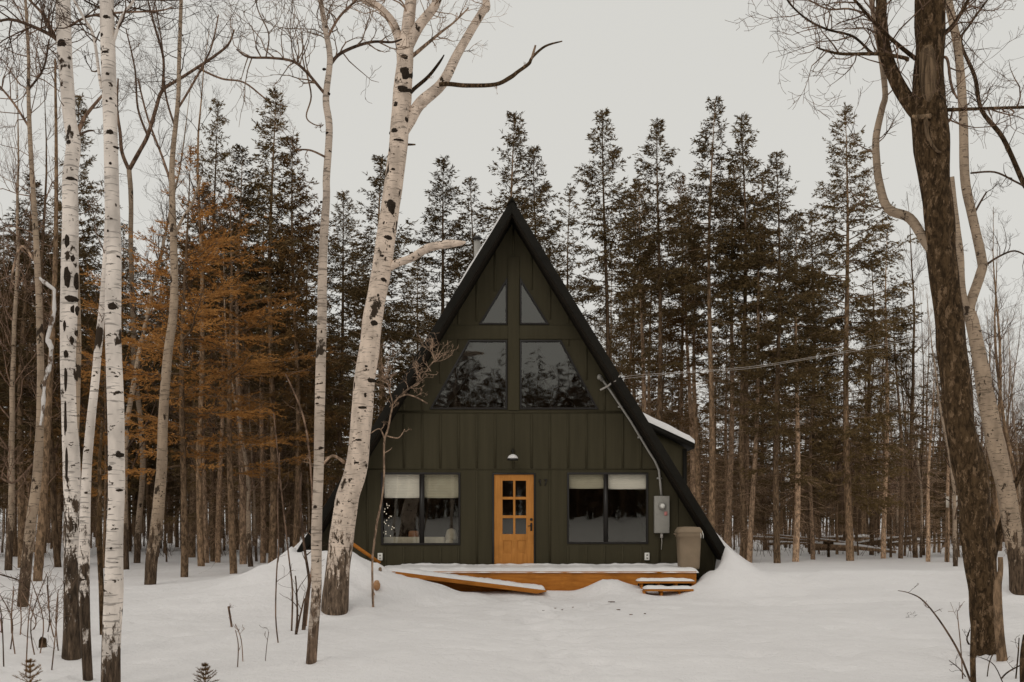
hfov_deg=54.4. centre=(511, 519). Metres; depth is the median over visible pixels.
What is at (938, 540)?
bare tree
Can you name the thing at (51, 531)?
bare tree
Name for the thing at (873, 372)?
spruce tree
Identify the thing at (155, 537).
birch tree
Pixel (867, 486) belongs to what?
bare tree
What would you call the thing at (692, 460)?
spruce tree
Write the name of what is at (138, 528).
bare tree
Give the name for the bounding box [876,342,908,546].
bare tree
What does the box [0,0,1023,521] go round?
sky
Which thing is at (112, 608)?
birch tree
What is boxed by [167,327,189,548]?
bare tree
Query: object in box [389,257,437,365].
spruce tree
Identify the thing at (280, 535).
spruce tree
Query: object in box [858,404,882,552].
bare tree
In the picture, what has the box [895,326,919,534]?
bare tree
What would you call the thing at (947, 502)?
trunk
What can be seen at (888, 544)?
bare tree
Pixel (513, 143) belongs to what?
spruce tree
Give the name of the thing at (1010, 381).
bare tree
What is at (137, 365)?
bare tree
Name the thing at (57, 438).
spruce tree
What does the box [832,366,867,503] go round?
bare tree
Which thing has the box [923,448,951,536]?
spruce tree
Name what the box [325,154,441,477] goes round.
spruce tree
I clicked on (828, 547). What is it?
stump
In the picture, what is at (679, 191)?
spruce tree
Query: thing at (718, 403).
spruce tree
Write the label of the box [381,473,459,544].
window
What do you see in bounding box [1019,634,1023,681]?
snag
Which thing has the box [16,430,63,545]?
spruce tree
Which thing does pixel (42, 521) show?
bare tree
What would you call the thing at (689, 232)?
spruce tree
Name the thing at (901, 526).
spruce tree
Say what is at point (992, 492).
bare tree
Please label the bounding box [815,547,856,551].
fallen log
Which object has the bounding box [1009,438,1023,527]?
spruce tree
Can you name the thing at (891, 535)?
bare tree
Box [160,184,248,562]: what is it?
spruce tree
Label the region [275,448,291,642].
shrub
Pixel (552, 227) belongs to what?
spruce tree
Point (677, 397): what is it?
spruce tree
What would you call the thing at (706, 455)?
bare tree
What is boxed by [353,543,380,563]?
plank
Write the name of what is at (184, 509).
larch tree
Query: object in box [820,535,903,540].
fallen log
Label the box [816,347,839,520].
bare tree
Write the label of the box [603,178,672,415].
spruce tree
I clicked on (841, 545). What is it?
fallen log
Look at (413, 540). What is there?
sofa
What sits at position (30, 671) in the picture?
spruce seedling
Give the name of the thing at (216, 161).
spruce tree
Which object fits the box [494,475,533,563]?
door
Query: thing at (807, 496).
bare tree
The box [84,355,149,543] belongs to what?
spruce tree
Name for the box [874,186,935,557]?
spruce tree
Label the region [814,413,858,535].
spruce tree
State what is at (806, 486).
bare tree
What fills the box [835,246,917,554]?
pine tree
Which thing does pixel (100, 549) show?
sapling
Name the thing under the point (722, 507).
bare tree
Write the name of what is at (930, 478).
bare tree
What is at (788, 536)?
fallen log
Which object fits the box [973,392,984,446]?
bare tree
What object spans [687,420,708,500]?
spruce tree
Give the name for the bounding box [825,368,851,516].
bare tree
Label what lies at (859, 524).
bare tree
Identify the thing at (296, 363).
spruce tree
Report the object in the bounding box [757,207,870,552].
spruce tree
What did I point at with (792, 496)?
bare tree
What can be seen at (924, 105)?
maple tree
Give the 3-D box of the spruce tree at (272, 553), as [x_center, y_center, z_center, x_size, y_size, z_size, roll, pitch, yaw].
[-8.661,-6.808,36.083,4.008,17.613,3.787,0,0,27]
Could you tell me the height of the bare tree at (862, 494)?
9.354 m
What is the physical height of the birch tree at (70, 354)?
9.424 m
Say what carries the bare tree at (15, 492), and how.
on the ground
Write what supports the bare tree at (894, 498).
on the ground
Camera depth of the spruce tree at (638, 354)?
55.19 m
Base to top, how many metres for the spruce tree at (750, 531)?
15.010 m
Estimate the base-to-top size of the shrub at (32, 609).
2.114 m
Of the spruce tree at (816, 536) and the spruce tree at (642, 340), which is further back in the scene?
the spruce tree at (816, 536)
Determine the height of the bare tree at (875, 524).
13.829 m
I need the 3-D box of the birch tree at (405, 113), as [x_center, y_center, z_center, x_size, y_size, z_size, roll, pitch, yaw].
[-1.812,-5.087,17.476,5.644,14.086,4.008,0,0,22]
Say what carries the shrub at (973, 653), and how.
on the ground
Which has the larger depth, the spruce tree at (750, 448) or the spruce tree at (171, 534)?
the spruce tree at (171, 534)
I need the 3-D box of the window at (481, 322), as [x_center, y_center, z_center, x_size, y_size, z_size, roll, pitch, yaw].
[-0.431,-4.963,22.631,0.645,1.069,0.118,0,0,0]
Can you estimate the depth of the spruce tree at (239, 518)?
63.00 m
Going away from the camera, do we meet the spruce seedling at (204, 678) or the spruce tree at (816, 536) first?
the spruce seedling at (204, 678)
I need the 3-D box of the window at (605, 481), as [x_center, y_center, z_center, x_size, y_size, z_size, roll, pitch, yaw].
[2.173,-0.263,22.641,1.836,1.615,0.138,0,0,0]
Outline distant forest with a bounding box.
[1,341,1022,538]
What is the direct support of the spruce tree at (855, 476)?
on the ground
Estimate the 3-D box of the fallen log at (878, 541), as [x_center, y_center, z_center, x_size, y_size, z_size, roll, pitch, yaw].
[17.308,1.039,46.792,3.355,0.691,0.187,0,0,26]
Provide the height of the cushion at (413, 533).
0.360 m
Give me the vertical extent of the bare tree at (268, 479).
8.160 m
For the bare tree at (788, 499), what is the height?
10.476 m
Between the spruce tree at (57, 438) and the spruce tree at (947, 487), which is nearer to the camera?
the spruce tree at (947, 487)
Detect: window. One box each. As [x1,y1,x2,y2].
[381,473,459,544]
[430,340,506,408]
[479,278,506,324]
[520,278,548,324]
[520,340,597,408]
[567,473,647,543]
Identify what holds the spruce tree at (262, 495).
on the ground
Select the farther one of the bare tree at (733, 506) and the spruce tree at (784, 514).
the spruce tree at (784, 514)
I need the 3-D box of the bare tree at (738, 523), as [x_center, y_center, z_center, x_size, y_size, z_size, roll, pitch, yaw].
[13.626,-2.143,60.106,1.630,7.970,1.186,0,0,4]
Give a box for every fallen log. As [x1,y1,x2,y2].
[753,536,806,541]
[763,533,897,549]
[769,541,805,545]
[815,542,895,552]
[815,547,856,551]
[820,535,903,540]
[854,535,918,544]
[877,538,944,545]
[886,541,944,546]
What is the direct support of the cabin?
on the ground
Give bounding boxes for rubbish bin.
[673,527,703,568]
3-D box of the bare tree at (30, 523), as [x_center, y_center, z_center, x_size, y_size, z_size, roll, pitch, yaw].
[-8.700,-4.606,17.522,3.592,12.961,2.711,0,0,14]
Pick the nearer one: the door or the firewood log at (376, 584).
the firewood log at (376, 584)
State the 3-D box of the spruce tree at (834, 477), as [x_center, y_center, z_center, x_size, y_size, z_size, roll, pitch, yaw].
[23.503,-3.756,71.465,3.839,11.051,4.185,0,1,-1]
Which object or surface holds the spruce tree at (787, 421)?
on the ground
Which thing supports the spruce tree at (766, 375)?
on the ground
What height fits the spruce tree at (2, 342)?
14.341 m
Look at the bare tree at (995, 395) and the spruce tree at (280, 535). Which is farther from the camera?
the spruce tree at (280, 535)
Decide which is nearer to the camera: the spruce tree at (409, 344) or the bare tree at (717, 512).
the bare tree at (717, 512)
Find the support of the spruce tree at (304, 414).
on the ground
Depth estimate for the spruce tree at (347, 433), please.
49.26 m
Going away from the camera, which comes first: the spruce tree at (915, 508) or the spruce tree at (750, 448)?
the spruce tree at (750, 448)
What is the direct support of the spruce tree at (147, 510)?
on the ground
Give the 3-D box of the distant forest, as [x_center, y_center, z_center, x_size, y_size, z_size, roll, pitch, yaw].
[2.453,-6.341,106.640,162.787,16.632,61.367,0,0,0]
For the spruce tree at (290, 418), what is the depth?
46.90 m
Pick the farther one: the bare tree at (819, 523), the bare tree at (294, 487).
the bare tree at (819, 523)
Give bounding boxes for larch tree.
[55,145,294,576]
[55,304,152,567]
[125,179,333,573]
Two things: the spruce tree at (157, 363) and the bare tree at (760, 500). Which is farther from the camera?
the bare tree at (760, 500)
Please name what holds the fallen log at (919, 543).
on the ground
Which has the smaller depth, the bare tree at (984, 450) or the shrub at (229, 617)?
the shrub at (229, 617)
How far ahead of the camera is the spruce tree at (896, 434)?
60.80 m
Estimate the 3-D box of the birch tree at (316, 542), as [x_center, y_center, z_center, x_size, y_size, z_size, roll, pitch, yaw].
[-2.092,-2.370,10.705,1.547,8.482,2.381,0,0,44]
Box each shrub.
[0,535,77,675]
[227,605,268,666]
[273,370,328,634]
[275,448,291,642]
[898,583,969,680]
[962,620,1019,681]
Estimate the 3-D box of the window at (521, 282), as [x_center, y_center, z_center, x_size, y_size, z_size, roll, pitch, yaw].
[0.512,-4.964,22.631,0.661,1.069,0.118,0,0,0]
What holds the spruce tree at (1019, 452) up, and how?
on the ground
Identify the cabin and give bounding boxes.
[294,197,756,576]
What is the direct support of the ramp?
on the ground
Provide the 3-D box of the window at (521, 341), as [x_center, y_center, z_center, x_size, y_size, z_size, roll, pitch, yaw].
[1.071,-3.292,22.631,1.779,1.570,0.118,0,0,0]
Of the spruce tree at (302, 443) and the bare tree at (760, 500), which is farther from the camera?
the bare tree at (760, 500)
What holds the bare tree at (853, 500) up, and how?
on the ground
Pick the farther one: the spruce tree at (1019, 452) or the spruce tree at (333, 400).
the spruce tree at (1019, 452)
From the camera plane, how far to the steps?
20.55 m
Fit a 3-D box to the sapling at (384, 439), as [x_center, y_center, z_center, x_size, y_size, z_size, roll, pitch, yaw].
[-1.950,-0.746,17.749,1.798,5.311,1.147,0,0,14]
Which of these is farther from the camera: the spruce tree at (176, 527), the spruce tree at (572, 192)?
the spruce tree at (176, 527)
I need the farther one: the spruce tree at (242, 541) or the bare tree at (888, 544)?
the bare tree at (888, 544)
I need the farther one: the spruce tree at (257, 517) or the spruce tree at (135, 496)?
the spruce tree at (257, 517)
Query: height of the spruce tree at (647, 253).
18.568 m
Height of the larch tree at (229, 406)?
11.663 m
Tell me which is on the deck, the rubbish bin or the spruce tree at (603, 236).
the rubbish bin
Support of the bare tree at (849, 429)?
on the ground
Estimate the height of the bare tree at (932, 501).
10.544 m
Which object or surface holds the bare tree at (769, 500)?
on the ground
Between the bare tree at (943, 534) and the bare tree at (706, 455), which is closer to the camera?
the bare tree at (943, 534)
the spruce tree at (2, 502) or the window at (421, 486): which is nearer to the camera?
the window at (421, 486)
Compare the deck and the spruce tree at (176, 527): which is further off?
the spruce tree at (176, 527)
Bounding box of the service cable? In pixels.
[614,316,1022,381]
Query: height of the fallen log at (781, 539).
0.473 m
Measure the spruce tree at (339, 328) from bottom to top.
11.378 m
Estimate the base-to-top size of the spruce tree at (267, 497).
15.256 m
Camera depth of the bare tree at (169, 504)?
46.69 m
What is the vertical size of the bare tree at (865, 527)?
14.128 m
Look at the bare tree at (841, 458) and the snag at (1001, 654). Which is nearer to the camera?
the snag at (1001, 654)
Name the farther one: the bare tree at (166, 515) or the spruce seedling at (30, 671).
the bare tree at (166, 515)
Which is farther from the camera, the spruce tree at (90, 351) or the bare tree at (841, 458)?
the bare tree at (841, 458)
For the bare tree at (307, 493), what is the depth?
46.00 m
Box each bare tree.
[0,0,144,606]
[0,53,55,569]
[0,69,146,566]
[0,404,26,528]
[1,19,131,580]
[1,427,6,552]
[50,394,57,548]
[80,81,208,569]
[88,1,298,562]
[121,296,137,546]
[128,30,249,565]
[139,403,153,545]
[144,392,179,552]
[154,426,174,561]
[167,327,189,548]
[186,281,215,495]
[195,254,283,566]
[220,337,225,550]
[233,321,251,498]
[234,283,277,560]
[250,385,288,519]
[278,383,292,553]
[285,396,311,528]
[294,321,314,530]
[689,395,722,512]
[691,355,706,483]
[700,430,708,516]
[702,406,718,509]
[715,452,724,531]
[717,460,724,540]
[720,418,738,549]
[733,450,739,546]
[749,390,772,544]
[761,454,782,548]
[764,393,794,520]
[779,393,804,502]
[782,399,794,548]
[785,418,794,534]
[793,420,820,551]
[800,406,807,536]
[807,420,823,522]
[807,434,830,553]
[813,303,854,554]
[814,434,833,535]
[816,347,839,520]
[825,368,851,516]
[831,412,854,534]
[832,276,863,540]
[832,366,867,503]
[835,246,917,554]
[839,453,864,524]
[843,386,861,507]
[850,286,880,541]
[851,339,874,533]
[851,415,876,554]
[852,368,879,540]
[853,392,867,540]
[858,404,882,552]
[860,370,872,534]
[864,284,896,537]
[870,361,912,556]
[873,335,905,548]
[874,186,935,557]
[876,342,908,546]
[876,400,904,547]
[879,347,919,555]
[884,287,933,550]
[889,394,920,550]
[894,344,945,557]
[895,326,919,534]
[897,283,938,554]
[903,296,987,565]
[909,289,943,484]
[914,348,976,552]
[916,199,1023,531]
[917,341,943,552]
[920,366,936,538]
[925,380,944,546]
[925,417,951,516]
[959,303,980,545]
[968,230,1023,511]
[972,343,1002,463]
[973,302,1017,507]
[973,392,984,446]
[974,277,1004,504]
[977,358,1006,513]
[980,316,1017,520]
[994,309,1023,482]
[995,312,1023,473]
[997,279,1023,534]
[997,302,1015,540]
[1002,308,1023,518]
[1004,350,1023,492]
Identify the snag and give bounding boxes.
[993,557,1007,661]
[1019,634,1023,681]
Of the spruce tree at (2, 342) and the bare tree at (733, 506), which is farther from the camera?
the bare tree at (733, 506)
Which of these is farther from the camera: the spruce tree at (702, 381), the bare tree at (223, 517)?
the spruce tree at (702, 381)
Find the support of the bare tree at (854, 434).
on the ground
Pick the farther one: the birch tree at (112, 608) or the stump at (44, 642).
the stump at (44, 642)
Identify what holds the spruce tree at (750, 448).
on the ground
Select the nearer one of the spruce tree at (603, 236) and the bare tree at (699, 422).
the spruce tree at (603, 236)
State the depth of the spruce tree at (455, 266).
36.67 m
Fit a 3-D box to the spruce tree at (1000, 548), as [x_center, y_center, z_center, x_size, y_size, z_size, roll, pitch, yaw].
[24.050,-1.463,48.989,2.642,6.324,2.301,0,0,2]
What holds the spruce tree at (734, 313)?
on the ground
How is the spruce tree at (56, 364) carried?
on the ground
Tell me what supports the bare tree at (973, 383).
on the ground
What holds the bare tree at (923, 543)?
on the ground
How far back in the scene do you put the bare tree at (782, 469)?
50.62 m
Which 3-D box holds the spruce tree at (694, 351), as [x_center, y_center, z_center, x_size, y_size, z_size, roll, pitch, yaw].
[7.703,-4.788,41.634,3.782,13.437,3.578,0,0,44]
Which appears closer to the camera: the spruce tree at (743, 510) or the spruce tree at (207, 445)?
the spruce tree at (743, 510)
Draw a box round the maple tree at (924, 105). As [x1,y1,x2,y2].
[726,0,1023,655]
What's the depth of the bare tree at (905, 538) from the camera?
44.01 m
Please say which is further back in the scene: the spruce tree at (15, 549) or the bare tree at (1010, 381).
the bare tree at (1010, 381)
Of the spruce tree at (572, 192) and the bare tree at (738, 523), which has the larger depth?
the bare tree at (738, 523)
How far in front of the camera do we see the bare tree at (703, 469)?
52.77 m
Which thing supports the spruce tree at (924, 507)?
on the ground
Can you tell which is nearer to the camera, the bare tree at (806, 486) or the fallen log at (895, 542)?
the fallen log at (895, 542)
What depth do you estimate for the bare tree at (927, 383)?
58.79 m
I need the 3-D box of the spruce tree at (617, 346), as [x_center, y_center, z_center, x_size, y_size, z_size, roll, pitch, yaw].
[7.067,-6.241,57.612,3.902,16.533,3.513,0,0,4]
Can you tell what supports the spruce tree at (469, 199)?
on the ground
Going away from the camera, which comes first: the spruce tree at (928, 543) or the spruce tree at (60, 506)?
the spruce tree at (928, 543)
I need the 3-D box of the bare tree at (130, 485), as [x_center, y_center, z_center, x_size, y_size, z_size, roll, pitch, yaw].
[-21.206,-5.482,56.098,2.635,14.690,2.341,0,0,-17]
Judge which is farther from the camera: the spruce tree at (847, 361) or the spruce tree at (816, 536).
the spruce tree at (816, 536)
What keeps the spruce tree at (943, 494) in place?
on the ground
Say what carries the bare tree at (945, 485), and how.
on the ground
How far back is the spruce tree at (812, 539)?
39.90 m
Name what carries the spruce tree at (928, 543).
on the ground
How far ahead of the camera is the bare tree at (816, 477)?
55.29 m
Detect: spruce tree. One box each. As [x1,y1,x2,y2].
[0,173,93,567]
[0,213,58,539]
[0,233,35,532]
[0,237,28,531]
[0,279,55,556]
[7,295,101,557]
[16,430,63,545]
[19,233,59,542]
[24,218,121,541]
[30,93,133,544]
[45,227,83,543]
[81,264,107,547]
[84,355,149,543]
[85,246,190,549]
[86,302,103,546]
[94,222,159,519]
[95,364,169,551]
[122,260,190,548]
[125,347,171,544]
[130,245,190,542]
[149,250,234,557]
[151,385,216,543]
[153,384,191,546]
[157,97,265,561]
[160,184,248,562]
[170,268,274,553]
[185,228,255,562]
[188,419,227,544]
[198,144,284,563]
[207,227,275,549]
[213,87,328,562]
[217,240,310,552]
[218,195,305,562]
[221,269,277,545]
[225,499,260,543]
[236,225,348,547]
[242,261,311,547]
[246,135,351,546]
[268,334,324,532]
[275,226,340,531]
[282,326,337,515]
[288,322,354,525]
[290,190,384,498]
[301,330,353,522]
[307,324,354,488]
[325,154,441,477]
[344,265,375,414]
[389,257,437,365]
[393,155,476,371]
[405,312,435,364]
[434,176,493,303]
[459,111,572,288]
[512,145,575,279]
[550,183,611,339]
[562,107,652,393]
[583,313,620,374]
[592,252,635,380]
[599,185,661,410]
[602,276,663,398]
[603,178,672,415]
[608,117,703,458]
[610,328,641,409]
[616,239,679,420]
[635,317,687,427]
[650,245,737,521]
[652,196,723,509]
[654,174,706,487]
[656,374,706,478]
[660,96,761,529]
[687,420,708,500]
[690,165,765,546]
[697,112,785,558]
[697,301,762,547]
[697,332,729,529]
[698,335,791,547]
[707,199,785,555]
[710,171,804,562]
[724,149,829,562]
[734,315,793,549]
[753,211,841,561]
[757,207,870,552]
[759,347,794,534]
[765,367,808,547]
[780,102,921,560]
[780,317,842,559]
[780,381,834,536]
[793,397,829,537]
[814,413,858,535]
[817,395,858,535]
[842,340,894,534]
[842,416,873,534]
[849,222,927,558]
[863,400,890,534]
[870,285,935,558]
[874,385,913,541]
[889,461,925,539]
[898,353,957,561]
[909,437,994,556]
[914,463,936,544]
[917,338,979,561]
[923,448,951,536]
[983,431,1021,550]
[1005,419,1023,529]
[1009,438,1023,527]
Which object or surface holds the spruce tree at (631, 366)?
on the ground
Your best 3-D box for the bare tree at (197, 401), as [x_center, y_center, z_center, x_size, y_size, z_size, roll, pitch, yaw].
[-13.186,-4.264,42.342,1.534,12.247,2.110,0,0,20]
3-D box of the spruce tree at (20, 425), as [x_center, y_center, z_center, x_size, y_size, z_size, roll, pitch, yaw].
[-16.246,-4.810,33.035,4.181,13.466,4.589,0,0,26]
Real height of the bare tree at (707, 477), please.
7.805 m
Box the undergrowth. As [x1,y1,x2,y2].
[0,478,1023,556]
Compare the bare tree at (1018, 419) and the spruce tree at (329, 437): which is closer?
the spruce tree at (329, 437)
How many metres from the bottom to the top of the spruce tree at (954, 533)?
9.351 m
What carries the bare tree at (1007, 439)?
on the ground
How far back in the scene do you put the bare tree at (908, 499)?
49.84 m
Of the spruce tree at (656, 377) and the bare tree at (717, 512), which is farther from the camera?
the bare tree at (717, 512)
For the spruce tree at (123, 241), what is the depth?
58.24 m
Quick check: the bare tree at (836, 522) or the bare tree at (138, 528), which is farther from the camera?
the bare tree at (836, 522)
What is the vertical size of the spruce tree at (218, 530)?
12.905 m
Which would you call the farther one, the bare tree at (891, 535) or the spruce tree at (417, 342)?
the spruce tree at (417, 342)
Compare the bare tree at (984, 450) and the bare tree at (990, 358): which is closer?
the bare tree at (984, 450)
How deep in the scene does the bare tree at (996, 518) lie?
38.23 m
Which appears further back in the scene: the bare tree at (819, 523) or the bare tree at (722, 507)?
the bare tree at (722, 507)
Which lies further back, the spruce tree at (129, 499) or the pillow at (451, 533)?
the spruce tree at (129, 499)
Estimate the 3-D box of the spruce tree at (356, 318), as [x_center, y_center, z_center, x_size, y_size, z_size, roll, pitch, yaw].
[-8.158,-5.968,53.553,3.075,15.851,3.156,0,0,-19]
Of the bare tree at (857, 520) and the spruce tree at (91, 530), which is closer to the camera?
the bare tree at (857, 520)
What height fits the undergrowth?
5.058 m
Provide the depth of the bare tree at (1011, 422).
63.80 m
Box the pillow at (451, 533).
[445,528,457,542]
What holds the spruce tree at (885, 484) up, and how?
on the ground
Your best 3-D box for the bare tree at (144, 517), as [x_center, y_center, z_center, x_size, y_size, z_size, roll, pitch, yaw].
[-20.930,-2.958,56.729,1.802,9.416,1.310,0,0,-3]
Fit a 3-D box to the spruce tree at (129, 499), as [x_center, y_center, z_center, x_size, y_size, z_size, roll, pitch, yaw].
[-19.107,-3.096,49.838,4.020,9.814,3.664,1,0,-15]
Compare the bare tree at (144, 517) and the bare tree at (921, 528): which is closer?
the bare tree at (921, 528)
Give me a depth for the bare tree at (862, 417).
48.98 m
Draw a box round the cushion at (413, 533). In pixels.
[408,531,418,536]
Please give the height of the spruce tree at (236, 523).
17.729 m
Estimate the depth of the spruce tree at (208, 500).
56.84 m
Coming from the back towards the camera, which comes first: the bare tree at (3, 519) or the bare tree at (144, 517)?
the bare tree at (144, 517)
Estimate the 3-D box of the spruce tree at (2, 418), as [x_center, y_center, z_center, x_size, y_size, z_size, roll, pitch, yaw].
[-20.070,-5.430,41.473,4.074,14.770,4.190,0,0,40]
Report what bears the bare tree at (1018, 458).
on the ground
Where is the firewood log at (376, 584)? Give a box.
[374,580,379,589]
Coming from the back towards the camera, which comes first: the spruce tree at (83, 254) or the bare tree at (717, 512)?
the bare tree at (717, 512)
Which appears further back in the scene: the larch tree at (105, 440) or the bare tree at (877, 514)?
the bare tree at (877, 514)
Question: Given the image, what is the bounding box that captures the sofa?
[384,537,453,542]
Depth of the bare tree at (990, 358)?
52.29 m
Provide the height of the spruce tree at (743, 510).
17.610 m
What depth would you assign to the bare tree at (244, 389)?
44.09 m
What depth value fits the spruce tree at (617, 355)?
51.09 m
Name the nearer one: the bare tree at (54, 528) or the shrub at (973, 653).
the shrub at (973, 653)
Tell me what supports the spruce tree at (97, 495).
on the ground
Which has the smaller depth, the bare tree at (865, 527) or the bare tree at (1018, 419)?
the bare tree at (1018, 419)
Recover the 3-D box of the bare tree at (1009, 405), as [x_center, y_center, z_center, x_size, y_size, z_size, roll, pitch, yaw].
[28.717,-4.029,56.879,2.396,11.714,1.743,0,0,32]
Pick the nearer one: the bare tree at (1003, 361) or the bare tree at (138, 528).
the bare tree at (138, 528)
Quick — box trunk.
[946,497,948,561]
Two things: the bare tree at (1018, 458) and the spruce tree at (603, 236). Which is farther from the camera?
the bare tree at (1018, 458)
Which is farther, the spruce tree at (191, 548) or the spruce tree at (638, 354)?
the spruce tree at (638, 354)
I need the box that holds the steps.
[636,577,694,595]
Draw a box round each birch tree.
[0,0,218,660]
[0,0,302,681]
[67,193,124,680]
[97,0,262,584]
[217,0,411,664]
[261,0,561,615]
[899,0,1023,595]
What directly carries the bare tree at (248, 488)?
on the ground
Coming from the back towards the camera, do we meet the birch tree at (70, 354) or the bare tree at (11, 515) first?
the bare tree at (11, 515)
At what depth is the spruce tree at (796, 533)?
37.91 m
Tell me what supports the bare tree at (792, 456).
on the ground
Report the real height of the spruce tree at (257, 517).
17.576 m
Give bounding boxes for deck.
[385,563,698,591]
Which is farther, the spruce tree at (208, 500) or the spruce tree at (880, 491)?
the spruce tree at (880, 491)
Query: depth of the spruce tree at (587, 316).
40.41 m
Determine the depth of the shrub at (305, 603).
14.32 m
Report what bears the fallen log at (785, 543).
on the ground
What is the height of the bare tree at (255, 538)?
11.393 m
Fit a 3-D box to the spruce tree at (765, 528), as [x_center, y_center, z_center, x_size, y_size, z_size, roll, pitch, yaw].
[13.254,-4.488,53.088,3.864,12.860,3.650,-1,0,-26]
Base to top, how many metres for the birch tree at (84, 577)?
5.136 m
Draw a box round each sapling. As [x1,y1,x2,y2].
[81,423,107,634]
[352,332,457,606]
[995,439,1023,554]
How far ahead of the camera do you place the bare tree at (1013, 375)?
60.18 m
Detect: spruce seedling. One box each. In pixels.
[13,658,41,681]
[193,663,218,681]
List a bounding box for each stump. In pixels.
[38,637,46,647]
[823,541,833,556]
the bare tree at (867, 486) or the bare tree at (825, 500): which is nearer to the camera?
the bare tree at (825, 500)
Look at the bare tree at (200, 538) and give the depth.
33.96 m
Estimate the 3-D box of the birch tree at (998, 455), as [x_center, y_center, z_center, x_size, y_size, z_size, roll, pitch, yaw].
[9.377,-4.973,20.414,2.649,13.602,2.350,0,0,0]
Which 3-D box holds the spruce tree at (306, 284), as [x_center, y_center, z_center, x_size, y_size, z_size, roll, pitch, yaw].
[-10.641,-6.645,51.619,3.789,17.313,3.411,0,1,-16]
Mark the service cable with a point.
(792, 360)
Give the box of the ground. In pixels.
[0,522,1023,681]
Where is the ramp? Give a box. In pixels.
[391,567,546,593]
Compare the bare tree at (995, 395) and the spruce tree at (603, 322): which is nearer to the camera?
the bare tree at (995, 395)
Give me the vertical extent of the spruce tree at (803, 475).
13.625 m
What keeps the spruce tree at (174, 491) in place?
on the ground
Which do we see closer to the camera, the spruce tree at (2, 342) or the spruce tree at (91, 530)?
the spruce tree at (2, 342)
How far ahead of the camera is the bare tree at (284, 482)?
45.78 m
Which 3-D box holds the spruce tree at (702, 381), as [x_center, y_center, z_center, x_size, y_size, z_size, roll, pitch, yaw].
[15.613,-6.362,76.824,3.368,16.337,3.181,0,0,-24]
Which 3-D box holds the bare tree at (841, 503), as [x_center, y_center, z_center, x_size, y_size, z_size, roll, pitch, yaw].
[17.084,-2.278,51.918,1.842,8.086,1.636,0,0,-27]
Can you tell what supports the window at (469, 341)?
in the cabin
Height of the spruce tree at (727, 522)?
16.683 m

